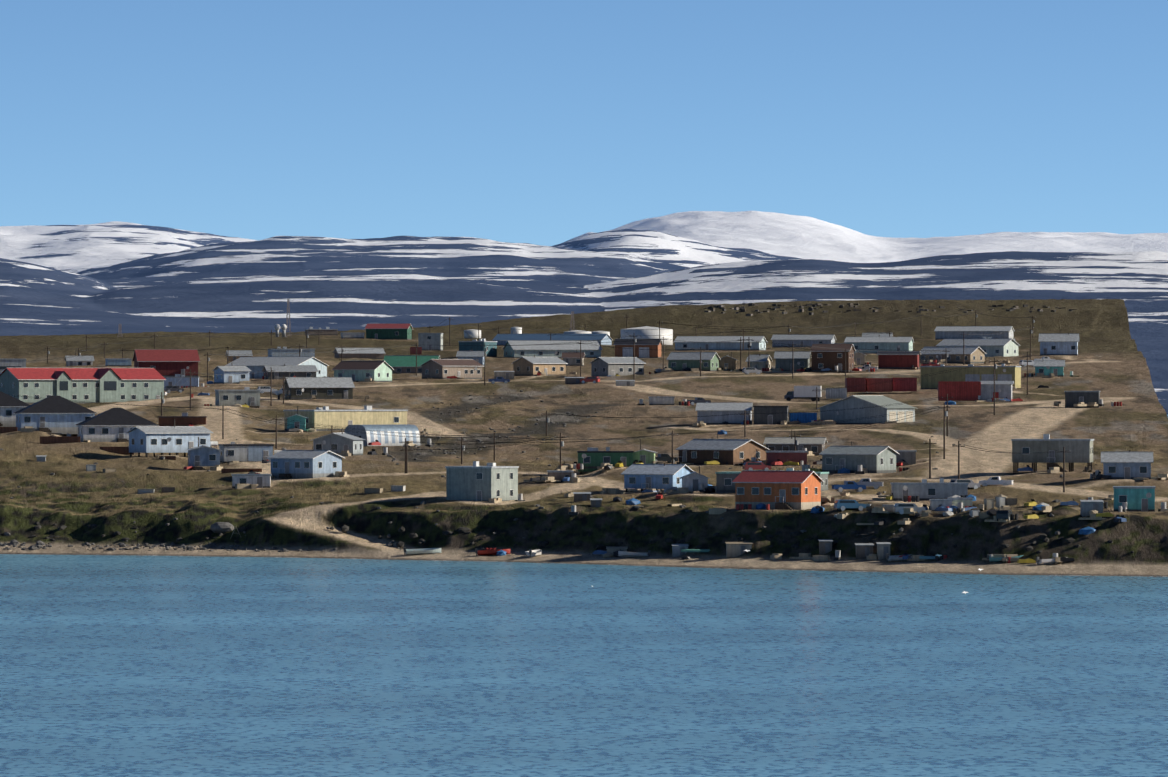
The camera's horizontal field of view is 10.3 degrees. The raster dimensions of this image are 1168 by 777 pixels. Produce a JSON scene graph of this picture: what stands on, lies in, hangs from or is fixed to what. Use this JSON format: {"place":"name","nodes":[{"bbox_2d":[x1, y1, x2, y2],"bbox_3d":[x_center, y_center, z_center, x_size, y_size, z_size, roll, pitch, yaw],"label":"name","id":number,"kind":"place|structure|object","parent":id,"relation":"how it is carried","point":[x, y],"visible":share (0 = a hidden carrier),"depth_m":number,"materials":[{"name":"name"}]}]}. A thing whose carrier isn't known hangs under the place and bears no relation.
{"place":"outdoors","nodes":[
{"label":"outdoors","id":0,"kind":"place"},
{"bbox_2d":[0,413,1167,776],"bbox_3d":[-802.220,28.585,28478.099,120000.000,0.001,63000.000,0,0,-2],"label":"water","id":1,"kind":"structure","parent":0,"point":[122,665],"depth_m":657.75,"materials":[{"name":"blue liquid"}]},
{"bbox_2d":[0,299,1167,576],"bbox_3d":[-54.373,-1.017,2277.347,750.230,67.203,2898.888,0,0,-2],"label":"terrain","id":2,"kind":"structure","parent":0,"point":[76,497],"depth_m":1209.75,"materials":[{"name":"brown soil"}]},
{"bbox_2d":[0,359,26,372],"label":"house","id":3,"kind":"structure","parent":2,"relation":"on","point":[12,363],"depth_m":1837.28,"materials":[{"name":"grey"}]},
{"bbox_2d":[0,391,28,426],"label":"house","id":4,"kind":"structure","parent":2,"relation":"on","point":[10,405],"depth_m":1257.29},
{"bbox_2d":[14,396,96,433],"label":"house","id":5,"kind":"structure","parent":2,"relation":"on","point":[55,414],"depth_m":1247.32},
{"bbox_2d":[40,436,79,443],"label":"shipping container","id":6,"kind":"object","parent":2,"relation":"on","point":[55,439],"visible":0.94,"depth_m":1234.33,"materials":[{"name":"red metal"}]},
{"bbox_2d":[64,353,93,365],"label":"house","id":7,"kind":"structure","parent":2,"relation":"on","point":[75,360],"depth_m":1936.13,"materials":[{"name":"grey"}]},
{"bbox_2d":[0,368,165,403],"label":"apartment building","id":8,"kind":"structure","parent":2,"relation":"on","point":[89,385],"depth_m":1606.41,"materials":[{"name":"grey"}]},
{"bbox_2d":[75,408,158,441],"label":"house","id":9,"kind":"structure","parent":2,"relation":"on","point":[113,425],"depth_m":1237.36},
{"bbox_2d":[105,358,131,365],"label":"light blue building","id":10,"kind":"structure","parent":2,"relation":"on","point":[118,361],"depth_m":1886.26,"materials":[{"name":"grey"}]},
{"bbox_2d":[132,349,199,376],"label":"maroon building","id":11,"kind":"structure","parent":2,"relation":"on","point":[167,362],"depth_m":1787.80,"materials":[{"name":"red metal"}]},
{"bbox_2d":[126,419,217,456],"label":"light blue building","id":12,"kind":"structure","parent":2,"relation":"on","point":[146,440],"depth_m":1217.70,"materials":[{"name":"grey"}]},
{"bbox_2d":[164,374,198,387],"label":"trailer building","id":13,"kind":"structure","parent":2,"relation":"on","point":[173,381],"depth_m":1687.06,"materials":[{"name":"grey"}]},
{"bbox_2d":[158,413,206,425],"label":"rust shed","id":14,"kind":"object","parent":2,"relation":"on","point":[184,419],"visible":0.65,"depth_m":1327.54,"materials":[{"name":"brown"}]},
{"bbox_2d":[185,437,221,469],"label":"blue building","id":15,"kind":"structure","parent":2,"relation":"on","point":[203,455],"depth_m":1197.86,"materials":[{"name":"grey"}]},
{"bbox_2d":[212,366,250,383],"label":"light blue building","id":16,"kind":"structure","parent":2,"relation":"on","point":[225,375],"depth_m":1707.96,"materials":[{"name":"grey"}]},
{"bbox_2d":[215,387,260,407],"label":"grey building","id":17,"kind":"structure","parent":2,"relation":"on","point":[249,397],"depth_m":1487.74,"materials":[{"name":"grey"}]},
{"bbox_2d":[225,350,252,361],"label":"house","id":18,"kind":"structure","parent":2,"relation":"on","point":[233,357],"depth_m":1938.56,"materials":[{"name":"grey metal"}]},
{"bbox_2d":[218,442,281,462],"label":"house","id":19,"kind":"structure","parent":2,"relation":"on","point":[232,451],"depth_m":1213.05,"materials":[{"name":"grey wood"}]},
{"bbox_2d":[231,474,270,487],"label":"trailer building","id":20,"kind":"structure","parent":2,"relation":"on","point":[262,480],"depth_m":1164.11,"materials":[{"name":"grey"}]},
{"bbox_2d":[225,357,328,378],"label":"building","id":21,"kind":"structure","parent":2,"relation":"on","point":[255,365],"depth_m":1790.72,"materials":[{"name":"grey"}]},
{"bbox_2d":[261,364,317,378],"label":"long building","id":22,"kind":"structure","parent":2,"relation":"on","point":[279,371],"depth_m":1738.58,"materials":[{"name":"grey"}]},
{"bbox_2d":[268,347,314,357],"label":"building","id":23,"kind":"structure","parent":2,"relation":"on","point":[280,352],"depth_m":1887.76,"materials":[{"name":"grey"}]},
{"bbox_2d":[286,406,306,431],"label":"teal annex building","id":24,"kind":"structure","parent":2,"relation":"on","point":[297,418],"depth_m":1306.24,"materials":[{"name":"teal wood"}]},
{"bbox_2d":[267,446,344,478],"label":"house","id":25,"kind":"structure","parent":2,"relation":"on","point":[299,464],"depth_m":1174.33,"materials":[{"name":"grey wood"}]},
{"bbox_2d":[282,377,354,399],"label":"long building","id":26,"kind":"structure","parent":2,"relation":"on","point":[298,388],"depth_m":1568.99,"materials":[{"name":"grey"}]},
{"bbox_2d":[305,327,337,335],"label":"hilltop building","id":27,"kind":"structure","parent":2,"relation":"on","point":[326,331],"depth_m":2337.80,"materials":[{"name":"grey metal"}]},
{"bbox_2d":[310,428,364,455],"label":"grey building","id":28,"kind":"structure","parent":2,"relation":"on","point":[336,443],"depth_m":1238.67,"materials":[{"name":"grey wood"}]},
{"bbox_2d":[283,406,407,430],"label":"yellow building","id":29,"kind":"structure","parent":2,"relation":"on","point":[324,416],"depth_m":1317.83,"materials":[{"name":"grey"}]},
{"bbox_2d":[333,348,385,358],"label":"building","id":30,"kind":"structure","parent":2,"relation":"on","point":[375,353],"depth_m":1989.04,"materials":[{"name":"grey metal"}]},
{"bbox_2d":[332,361,393,381],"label":"house","id":31,"kind":"structure","parent":2,"relation":"on","point":[377,371],"depth_m":1739.06,"materials":[{"name":"grey"}]},
{"bbox_2d":[344,424,419,445],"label":"quonset hut","id":32,"kind":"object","parent":2,"relation":"on","point":[390,439],"visible":0.88,"depth_m":1268.41,"materials":[{"name":"grey metal"}]},
{"bbox_2d":[365,323,412,339],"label":"building","id":33,"kind":"structure","parent":2,"relation":"on","point":[392,331],"depth_m":2288.59,"materials":[{"name":"green"}]},
{"bbox_2d":[383,355,439,373],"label":"house","id":34,"kind":"structure","parent":2,"relation":"on","point":[398,364],"depth_m":1840.66,"materials":[{"name":"green metal"}]},
{"bbox_2d":[404,547,440,554],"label":"white boat","id":35,"kind":"object","parent":2,"relation":"on","point":[423,551],"visible":1,"depth_m":1088.72,"materials":[{"name":"white plastic"}]},
{"bbox_2d":[418,333,442,350],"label":"grey building","id":36,"kind":"structure","parent":2,"relation":"on","point":[430,341],"depth_m":2088.78,"materials":[{"name":"grey metal"}]},
{"bbox_2d":[420,358,483,378],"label":"brown building","id":37,"kind":"structure","parent":2,"relation":"on","point":[445,368],"depth_m":1768.12,"materials":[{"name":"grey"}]},
{"bbox_2d":[456,351,486,364],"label":"building","id":38,"kind":"structure","parent":2,"relation":"on","point":[478,356],"depth_m":1889.65,"materials":[{"name":"grey metal"}]},
{"bbox_2d":[458,339,497,356],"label":"building","id":39,"kind":"structure","parent":2,"relation":"on","point":[479,346],"depth_m":1990.11,"materials":[{"name":"teal metal"}]},
{"bbox_2d":[445,461,518,501],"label":"grey building","id":40,"kind":"structure","parent":2,"relation":"on","point":[475,482],"depth_m":1121.92,"materials":[{"name":"grey"}]},
{"bbox_2d":[8,312,1068,453],"bbox_3d":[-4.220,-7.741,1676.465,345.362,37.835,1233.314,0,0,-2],"label":"power lines","id":41,"kind":"object","parent":2,"relation":"on","point":[515,442],"visible":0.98,"depth_m":1446.36,"materials":[{"name":"black metal"}]},
{"bbox_2d":[511,355,567,375],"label":"brown building","id":42,"kind":"structure","parent":2,"relation":"on","point":[531,366],"depth_m":1769.61,"materials":[{"name":"grey"}]},
{"bbox_2d":[492,333,611,345],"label":"building","id":43,"kind":"structure","parent":2,"relation":"on","point":[502,339],"depth_m":2142.77,"materials":[{"name":"grey metal"}]},
{"bbox_2d":[502,341,602,357],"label":"long building","id":44,"kind":"structure","parent":2,"relation":"on","point":[532,349],"depth_m":1991.64,"materials":[{"name":"grey"}]},
{"bbox_2d":[47,310,1064,491],"bbox_3d":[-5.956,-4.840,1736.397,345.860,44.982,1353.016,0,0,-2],"label":"utility poles","id":45,"kind":"object","parent":2,"relation":"on","point":[547,419],"visible":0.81,"depth_m":1439.61,"materials":[{"name":"brown wood"}]},
{"bbox_2d":[547,470,573,481],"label":"shed","id":46,"kind":"structure","parent":2,"relation":"on","point":[558,474],"depth_m":1154.74,"materials":[{"name":"grey"}]},
{"bbox_2d":[0,390,1133,553],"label":"rocks","id":47,"kind":"object","parent":2,"relation":"on","point":[220,527],"visible":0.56,"depth_m":1115.33,"materials":[{"name":"grey stone"}]},
{"bbox_2d":[561,352,584,365],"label":"house","id":48,"kind":"structure","parent":2,"relation":"on","point":[571,358],"depth_m":1890.15,"materials":[{"name":"grey"}]},
{"bbox_2d":[20,359,1167,563],"bbox_3d":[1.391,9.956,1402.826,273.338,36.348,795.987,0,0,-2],"label":"yard clutter","id":49,"kind":"object","parent":2,"relation":"on","point":[1040,507],"visible":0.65,"depth_m":1116.23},
{"bbox_2d":[577,447,633,471],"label":"green building","id":50,"kind":"structure","parent":2,"relation":"on","point":[590,459],"depth_m":1179.95,"materials":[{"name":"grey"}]},
{"bbox_2d":[590,356,645,376],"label":"grey building","id":51,"kind":"structure","parent":2,"relation":"on","point":[611,366],"depth_m":1750.70,"materials":[{"name":"grey"}]},
{"bbox_2d":[613,338,662,357],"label":"brick building","id":52,"kind":"structure","parent":2,"relation":"on","point":[654,347],"depth_m":1990.91,"materials":[{"name":"brown brick"}]},
{"bbox_2d":[633,440,657,463],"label":"shed","id":53,"kind":"structure","parent":2,"relation":"on","point":[644,456],"depth_m":1182.15,"materials":[{"name":"green wood"}]},
{"bbox_2d":[621,326,672,344],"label":"tank","id":54,"kind":"object","parent":2,"relation":"on","point":[645,331],"visible":0.62,"depth_m":2242.98,"materials":[{"name":"white metal"}]},
{"bbox_2d":[621,463,692,491],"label":"blue building","id":55,"kind":"structure","parent":2,"relation":"on","point":[642,477],"depth_m":1120.74,"materials":[{"name":"grey"}]},
{"bbox_2d":[648,397,674,404],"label":"shipping container","id":56,"kind":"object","parent":2,"relation":"on","point":[661,400],"visible":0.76,"depth_m":1510.53,"materials":[{"name":"grey metal"}]},
{"bbox_2d":[666,351,720,370],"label":"green building","id":57,"kind":"structure","parent":2,"relation":"on","point":[678,361],"depth_m":1751.83,"materials":[{"name":"grey"}]},
{"bbox_2d":[679,466,709,492],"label":"shed","id":58,"kind":"structure","parent":2,"relation":"on","point":[692,480],"depth_m":1108.38,"materials":[{"name":"grey wood"}]},
{"bbox_2d":[673,336,767,350],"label":"long building","id":59,"kind":"structure","parent":2,"relation":"on","point":[713,343],"depth_m":2042.62,"materials":[{"name":"grey metal"}]},
{"bbox_2d":[675,437,769,464],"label":"brown building","id":60,"kind":"structure","parent":2,"relation":"on","point":[720,451],"depth_m":1190.39,"materials":[{"name":"grey"}]},
{"bbox_2d":[695,403,753,424],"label":"shed","id":61,"kind":"structure","parent":2,"relation":"on","point":[709,410],"depth_m":1391.02,"materials":[{"name":"grey metal"}]},
{"bbox_2d":[719,352,736,369],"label":"brown building","id":62,"kind":"structure","parent":2,"relation":"on","point":[727,361],"depth_m":1763.22,"materials":[{"name":"grey"}]},
{"bbox_2d":[725,542,752,556],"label":"beach shed","id":63,"kind":"structure","parent":2,"relation":"on","point":[734,549],"depth_m":1045.21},
{"bbox_2d":[745,353,771,370],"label":"grey building","id":64,"kind":"structure","parent":2,"relation":"on","point":[758,362],"depth_m":1756.91,"materials":[{"name":"grey"}]},
{"bbox_2d":[753,406,788,424],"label":"building","id":65,"kind":"structure","parent":2,"relation":"on","point":[772,415],"depth_m":1389.11,"materials":[{"name":"grey"}]},
{"bbox_2d":[715,468,828,493],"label":"building","id":66,"kind":"structure","parent":2,"relation":"on","point":[724,483],"depth_m":1104.31,"materials":[{"name":"grey"}]},
{"bbox_2d":[732,469,823,509],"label":"orange building","id":67,"kind":"structure","parent":2,"relation":"on","point":[777,489],"depth_m":1063.33,"materials":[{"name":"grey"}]},
{"bbox_2d":[765,451,807,465],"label":"red shed","id":68,"kind":"object","parent":2,"relation":"on","point":[785,456],"visible":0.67,"depth_m":1182.93,"materials":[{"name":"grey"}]},
{"bbox_2d":[774,351,810,370],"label":"house","id":69,"kind":"structure","parent":2,"relation":"on","point":[783,360],"depth_m":1751.94,"materials":[{"name":"grey"}]},
{"bbox_2d":[763,430,827,455],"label":"dark building","id":70,"kind":"structure","parent":2,"relation":"on","point":[815,446],"depth_m":1226.43,"materials":[{"name":"grey"}]},
{"bbox_2d":[784,386,820,400],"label":"box truck","id":71,"kind":"object","parent":2,"relation":"on","point":[803,392],"visible":0.9,"depth_m":1545.78,"materials":[{"name":"grey metal"}]},
{"bbox_2d":[789,413,816,422],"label":"blue container","id":72,"kind":"object","parent":2,"relation":"on","point":[804,417],"visible":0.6,"depth_m":1391.30,"materials":[{"name":"blue metal"}]},
{"bbox_2d":[771,334,835,347],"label":"long building","id":73,"kind":"structure","parent":2,"relation":"on","point":[803,340],"depth_m":2093.10,"materials":[{"name":"grey metal"}]},
{"bbox_2d":[818,539,832,554],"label":"beach shed","id":74,"kind":"structure","parent":2,"relation":"on","point":[825,546],"depth_m":1035.99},
{"bbox_2d":[810,343,855,372],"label":"brown building","id":75,"kind":"structure","parent":2,"relation":"on","point":[832,358],"depth_m":1742.42,"materials":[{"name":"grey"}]},
{"bbox_2d":[826,388,846,398],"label":"white container","id":76,"kind":"object","parent":2,"relation":"on","point":[837,393],"visible":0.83,"depth_m":1566.77,"materials":[{"name":"white metal"}]},
{"bbox_2d":[832,481,865,491],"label":"blue pickup","id":77,"kind":"object","parent":2,"relation":"on","point":[849,485],"visible":1,"depth_m":1091.66,"materials":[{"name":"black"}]},
{"bbox_2d":[834,500,865,510],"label":"blue suv","id":78,"kind":"object","parent":2,"relation":"on","point":[841,505],"visible":0.9,"depth_m":1048.12,"materials":[{"name":"blue metal"}]},
{"bbox_2d":[845,378,865,391],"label":"red container","id":79,"kind":"object","parent":2,"relation":"on","point":[851,383],"visible":0.96,"depth_m":1612.00,"materials":[{"name":"red metal"}]},
{"bbox_2d":[819,442,898,472],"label":"grey building","id":80,"kind":"structure","parent":2,"relation":"on","point":[872,459],"depth_m":1151.86,"materials":[{"name":"grey wood"}]},
{"bbox_2d":[855,543,873,558],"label":"beach shed","id":81,"kind":"structure","parent":2,"relation":"on","point":[863,550],"depth_m":1030.24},
{"bbox_2d":[817,395,917,424],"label":"warehouse","id":82,"kind":"structure","parent":2,"relation":"on","point":[857,403],"depth_m":1391.78,"materials":[{"name":"grey metal"}]},
{"bbox_2d":[844,337,913,353],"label":"long building","id":83,"kind":"structure","parent":2,"relation":"on","point":[888,343],"depth_m":1993.27,"materials":[{"name":"grey metal"}]},
{"bbox_2d":[866,378,891,391],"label":"red container","id":84,"kind":"object","parent":2,"relation":"on","point":[883,386],"visible":1,"depth_m":1614.16,"materials":[{"name":"red metal"}]},
{"bbox_2d":[876,542,890,559],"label":"beach shed","id":85,"kind":"structure","parent":2,"relation":"on","point":[883,549],"depth_m":1027.62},
{"bbox_2d":[704,303,1077,315],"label":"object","id":86,"kind":"object","parent":2,"relation":"on","point":[722,307],"visible":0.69,"depth_m":2434.36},
{"bbox_2d":[877,351,920,369],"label":"red shed","id":87,"kind":"object","parent":2,"relation":"on","point":[895,360],"visible":0.79,"depth_m":1762.65,"materials":[{"name":"red metal"}]},
{"bbox_2d":[892,378,916,390],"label":"red container","id":88,"kind":"object","parent":2,"relation":"on","point":[909,384],"visible":0.94,"depth_m":1616.34,"materials":[{"name":"red metal"}]},
{"bbox_2d":[895,450,916,464],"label":"shed","id":89,"kind":"structure","parent":2,"relation":"on","point":[908,457],"depth_m":1166.52,"materials":[{"name":"grey"}]},
{"bbox_2d":[894,503,924,513],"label":"silver suv","id":90,"kind":"object","parent":2,"relation":"on","point":[898,507],"visible":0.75,"depth_m":1038.06,"materials":[{"name":"silver metal"}]},
{"bbox_2d":[890,478,968,500],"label":"building","id":91,"kind":"structure","parent":2,"relation":"on","point":[924,490],"depth_m":1057.42,"materials":[{"name":"grey metal"}]},
{"bbox_2d":[929,499,952,511],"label":"shed","id":92,"kind":"structure","parent":2,"relation":"on","point":[935,504],"depth_m":1041.46,"materials":[{"name":"grey metal"}]},
{"bbox_2d":[919,346,985,363],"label":"tan building","id":93,"kind":"structure","parent":2,"relation":"on","point":[974,354],"depth_m":1792.79,"materials":[{"name":"grey"}]},
{"bbox_2d":[938,381,980,400],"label":"shipping container","id":94,"kind":"object","parent":2,"relation":"on","point":[962,390],"visible":0.96,"depth_m":1552.61,"materials":[{"name":"red metal"}]},
{"bbox_2d":[920,364,1021,388],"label":"garage building","id":95,"kind":"structure","parent":2,"relation":"on","point":[1003,372],"depth_m":1643.23,"materials":[{"name":"grey"}]},
{"bbox_2d":[934,326,1014,339],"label":"building","id":96,"kind":"structure","parent":2,"relation":"on","point":[948,332],"depth_m":2195.35,"materials":[{"name":"grey"}]},
{"bbox_2d":[936,338,1019,356],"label":"pale building","id":97,"kind":"structure","parent":2,"relation":"on","point":[1001,347],"depth_m":1892.84,"materials":[{"name":"grey"}]},
{"bbox_2d":[979,476,1012,485],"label":"white pickup","id":98,"kind":"object","parent":2,"relation":"on","point":[995,480],"visible":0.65,"depth_m":1081.31,"materials":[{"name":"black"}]},
{"bbox_2d":[981,381,1013,401],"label":"shed","id":99,"kind":"structure","parent":2,"relation":"on","point":[1003,389],"depth_m":1552.95,"materials":[{"name":"grey metal"}]},
{"bbox_2d":[1033,360,1064,376],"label":"house","id":100,"kind":"structure","parent":2,"relation":"on","point":[1047,367],"depth_m":1693.71,"materials":[{"name":"teal"}]},
{"bbox_2d":[1011,434,1093,473],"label":"building","id":101,"kind":"structure","parent":2,"relation":"on","point":[1079,451],"depth_m":1122.28,"materials":[{"name":"grey wood"}]},
{"bbox_2d":[1038,333,1078,355],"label":"building","id":102,"kind":"structure","parent":2,"relation":"on","point":[1058,343],"depth_m":1844.31,"materials":[{"name":"grey"}]},
{"bbox_2d":[1064,391,1099,407],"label":"shed","id":103,"kind":"structure","parent":2,"relation":"on","point":[1072,398],"depth_m":1493.31,"materials":[{"name":"grey metal"}]},
{"bbox_2d":[1080,500,1103,516],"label":"shed","id":104,"kind":"structure","parent":2,"relation":"on","point":[1086,506],"depth_m":1018.80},
{"bbox_2d":[1101,450,1152,478],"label":"building","id":105,"kind":"structure","parent":2,"relation":"on","point":[1125,465],"depth_m":1082.58,"materials":[{"name":"grey"}]},
{"bbox_2d":[1113,486,1155,511],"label":"building","id":106,"kind":"structure","parent":2,"relation":"on","point":[1139,498],"depth_m":1032.33,"materials":[{"name":"teal"}]},
{"bbox_2d":[0,211,1167,412],"bbox_3d":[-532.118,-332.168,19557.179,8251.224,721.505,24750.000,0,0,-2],"label":"mountains","id":107,"kind":"structure","parent":0,"point":[106,278],"depth_m":11929.69,"materials":[{"name":"white snow"}]},
{"bbox_2d":[0,0,1167,245],"label":"sky","id":108,"kind":"structure","parent":0,"point":[537,122],"materials":[{"name":"blue"}]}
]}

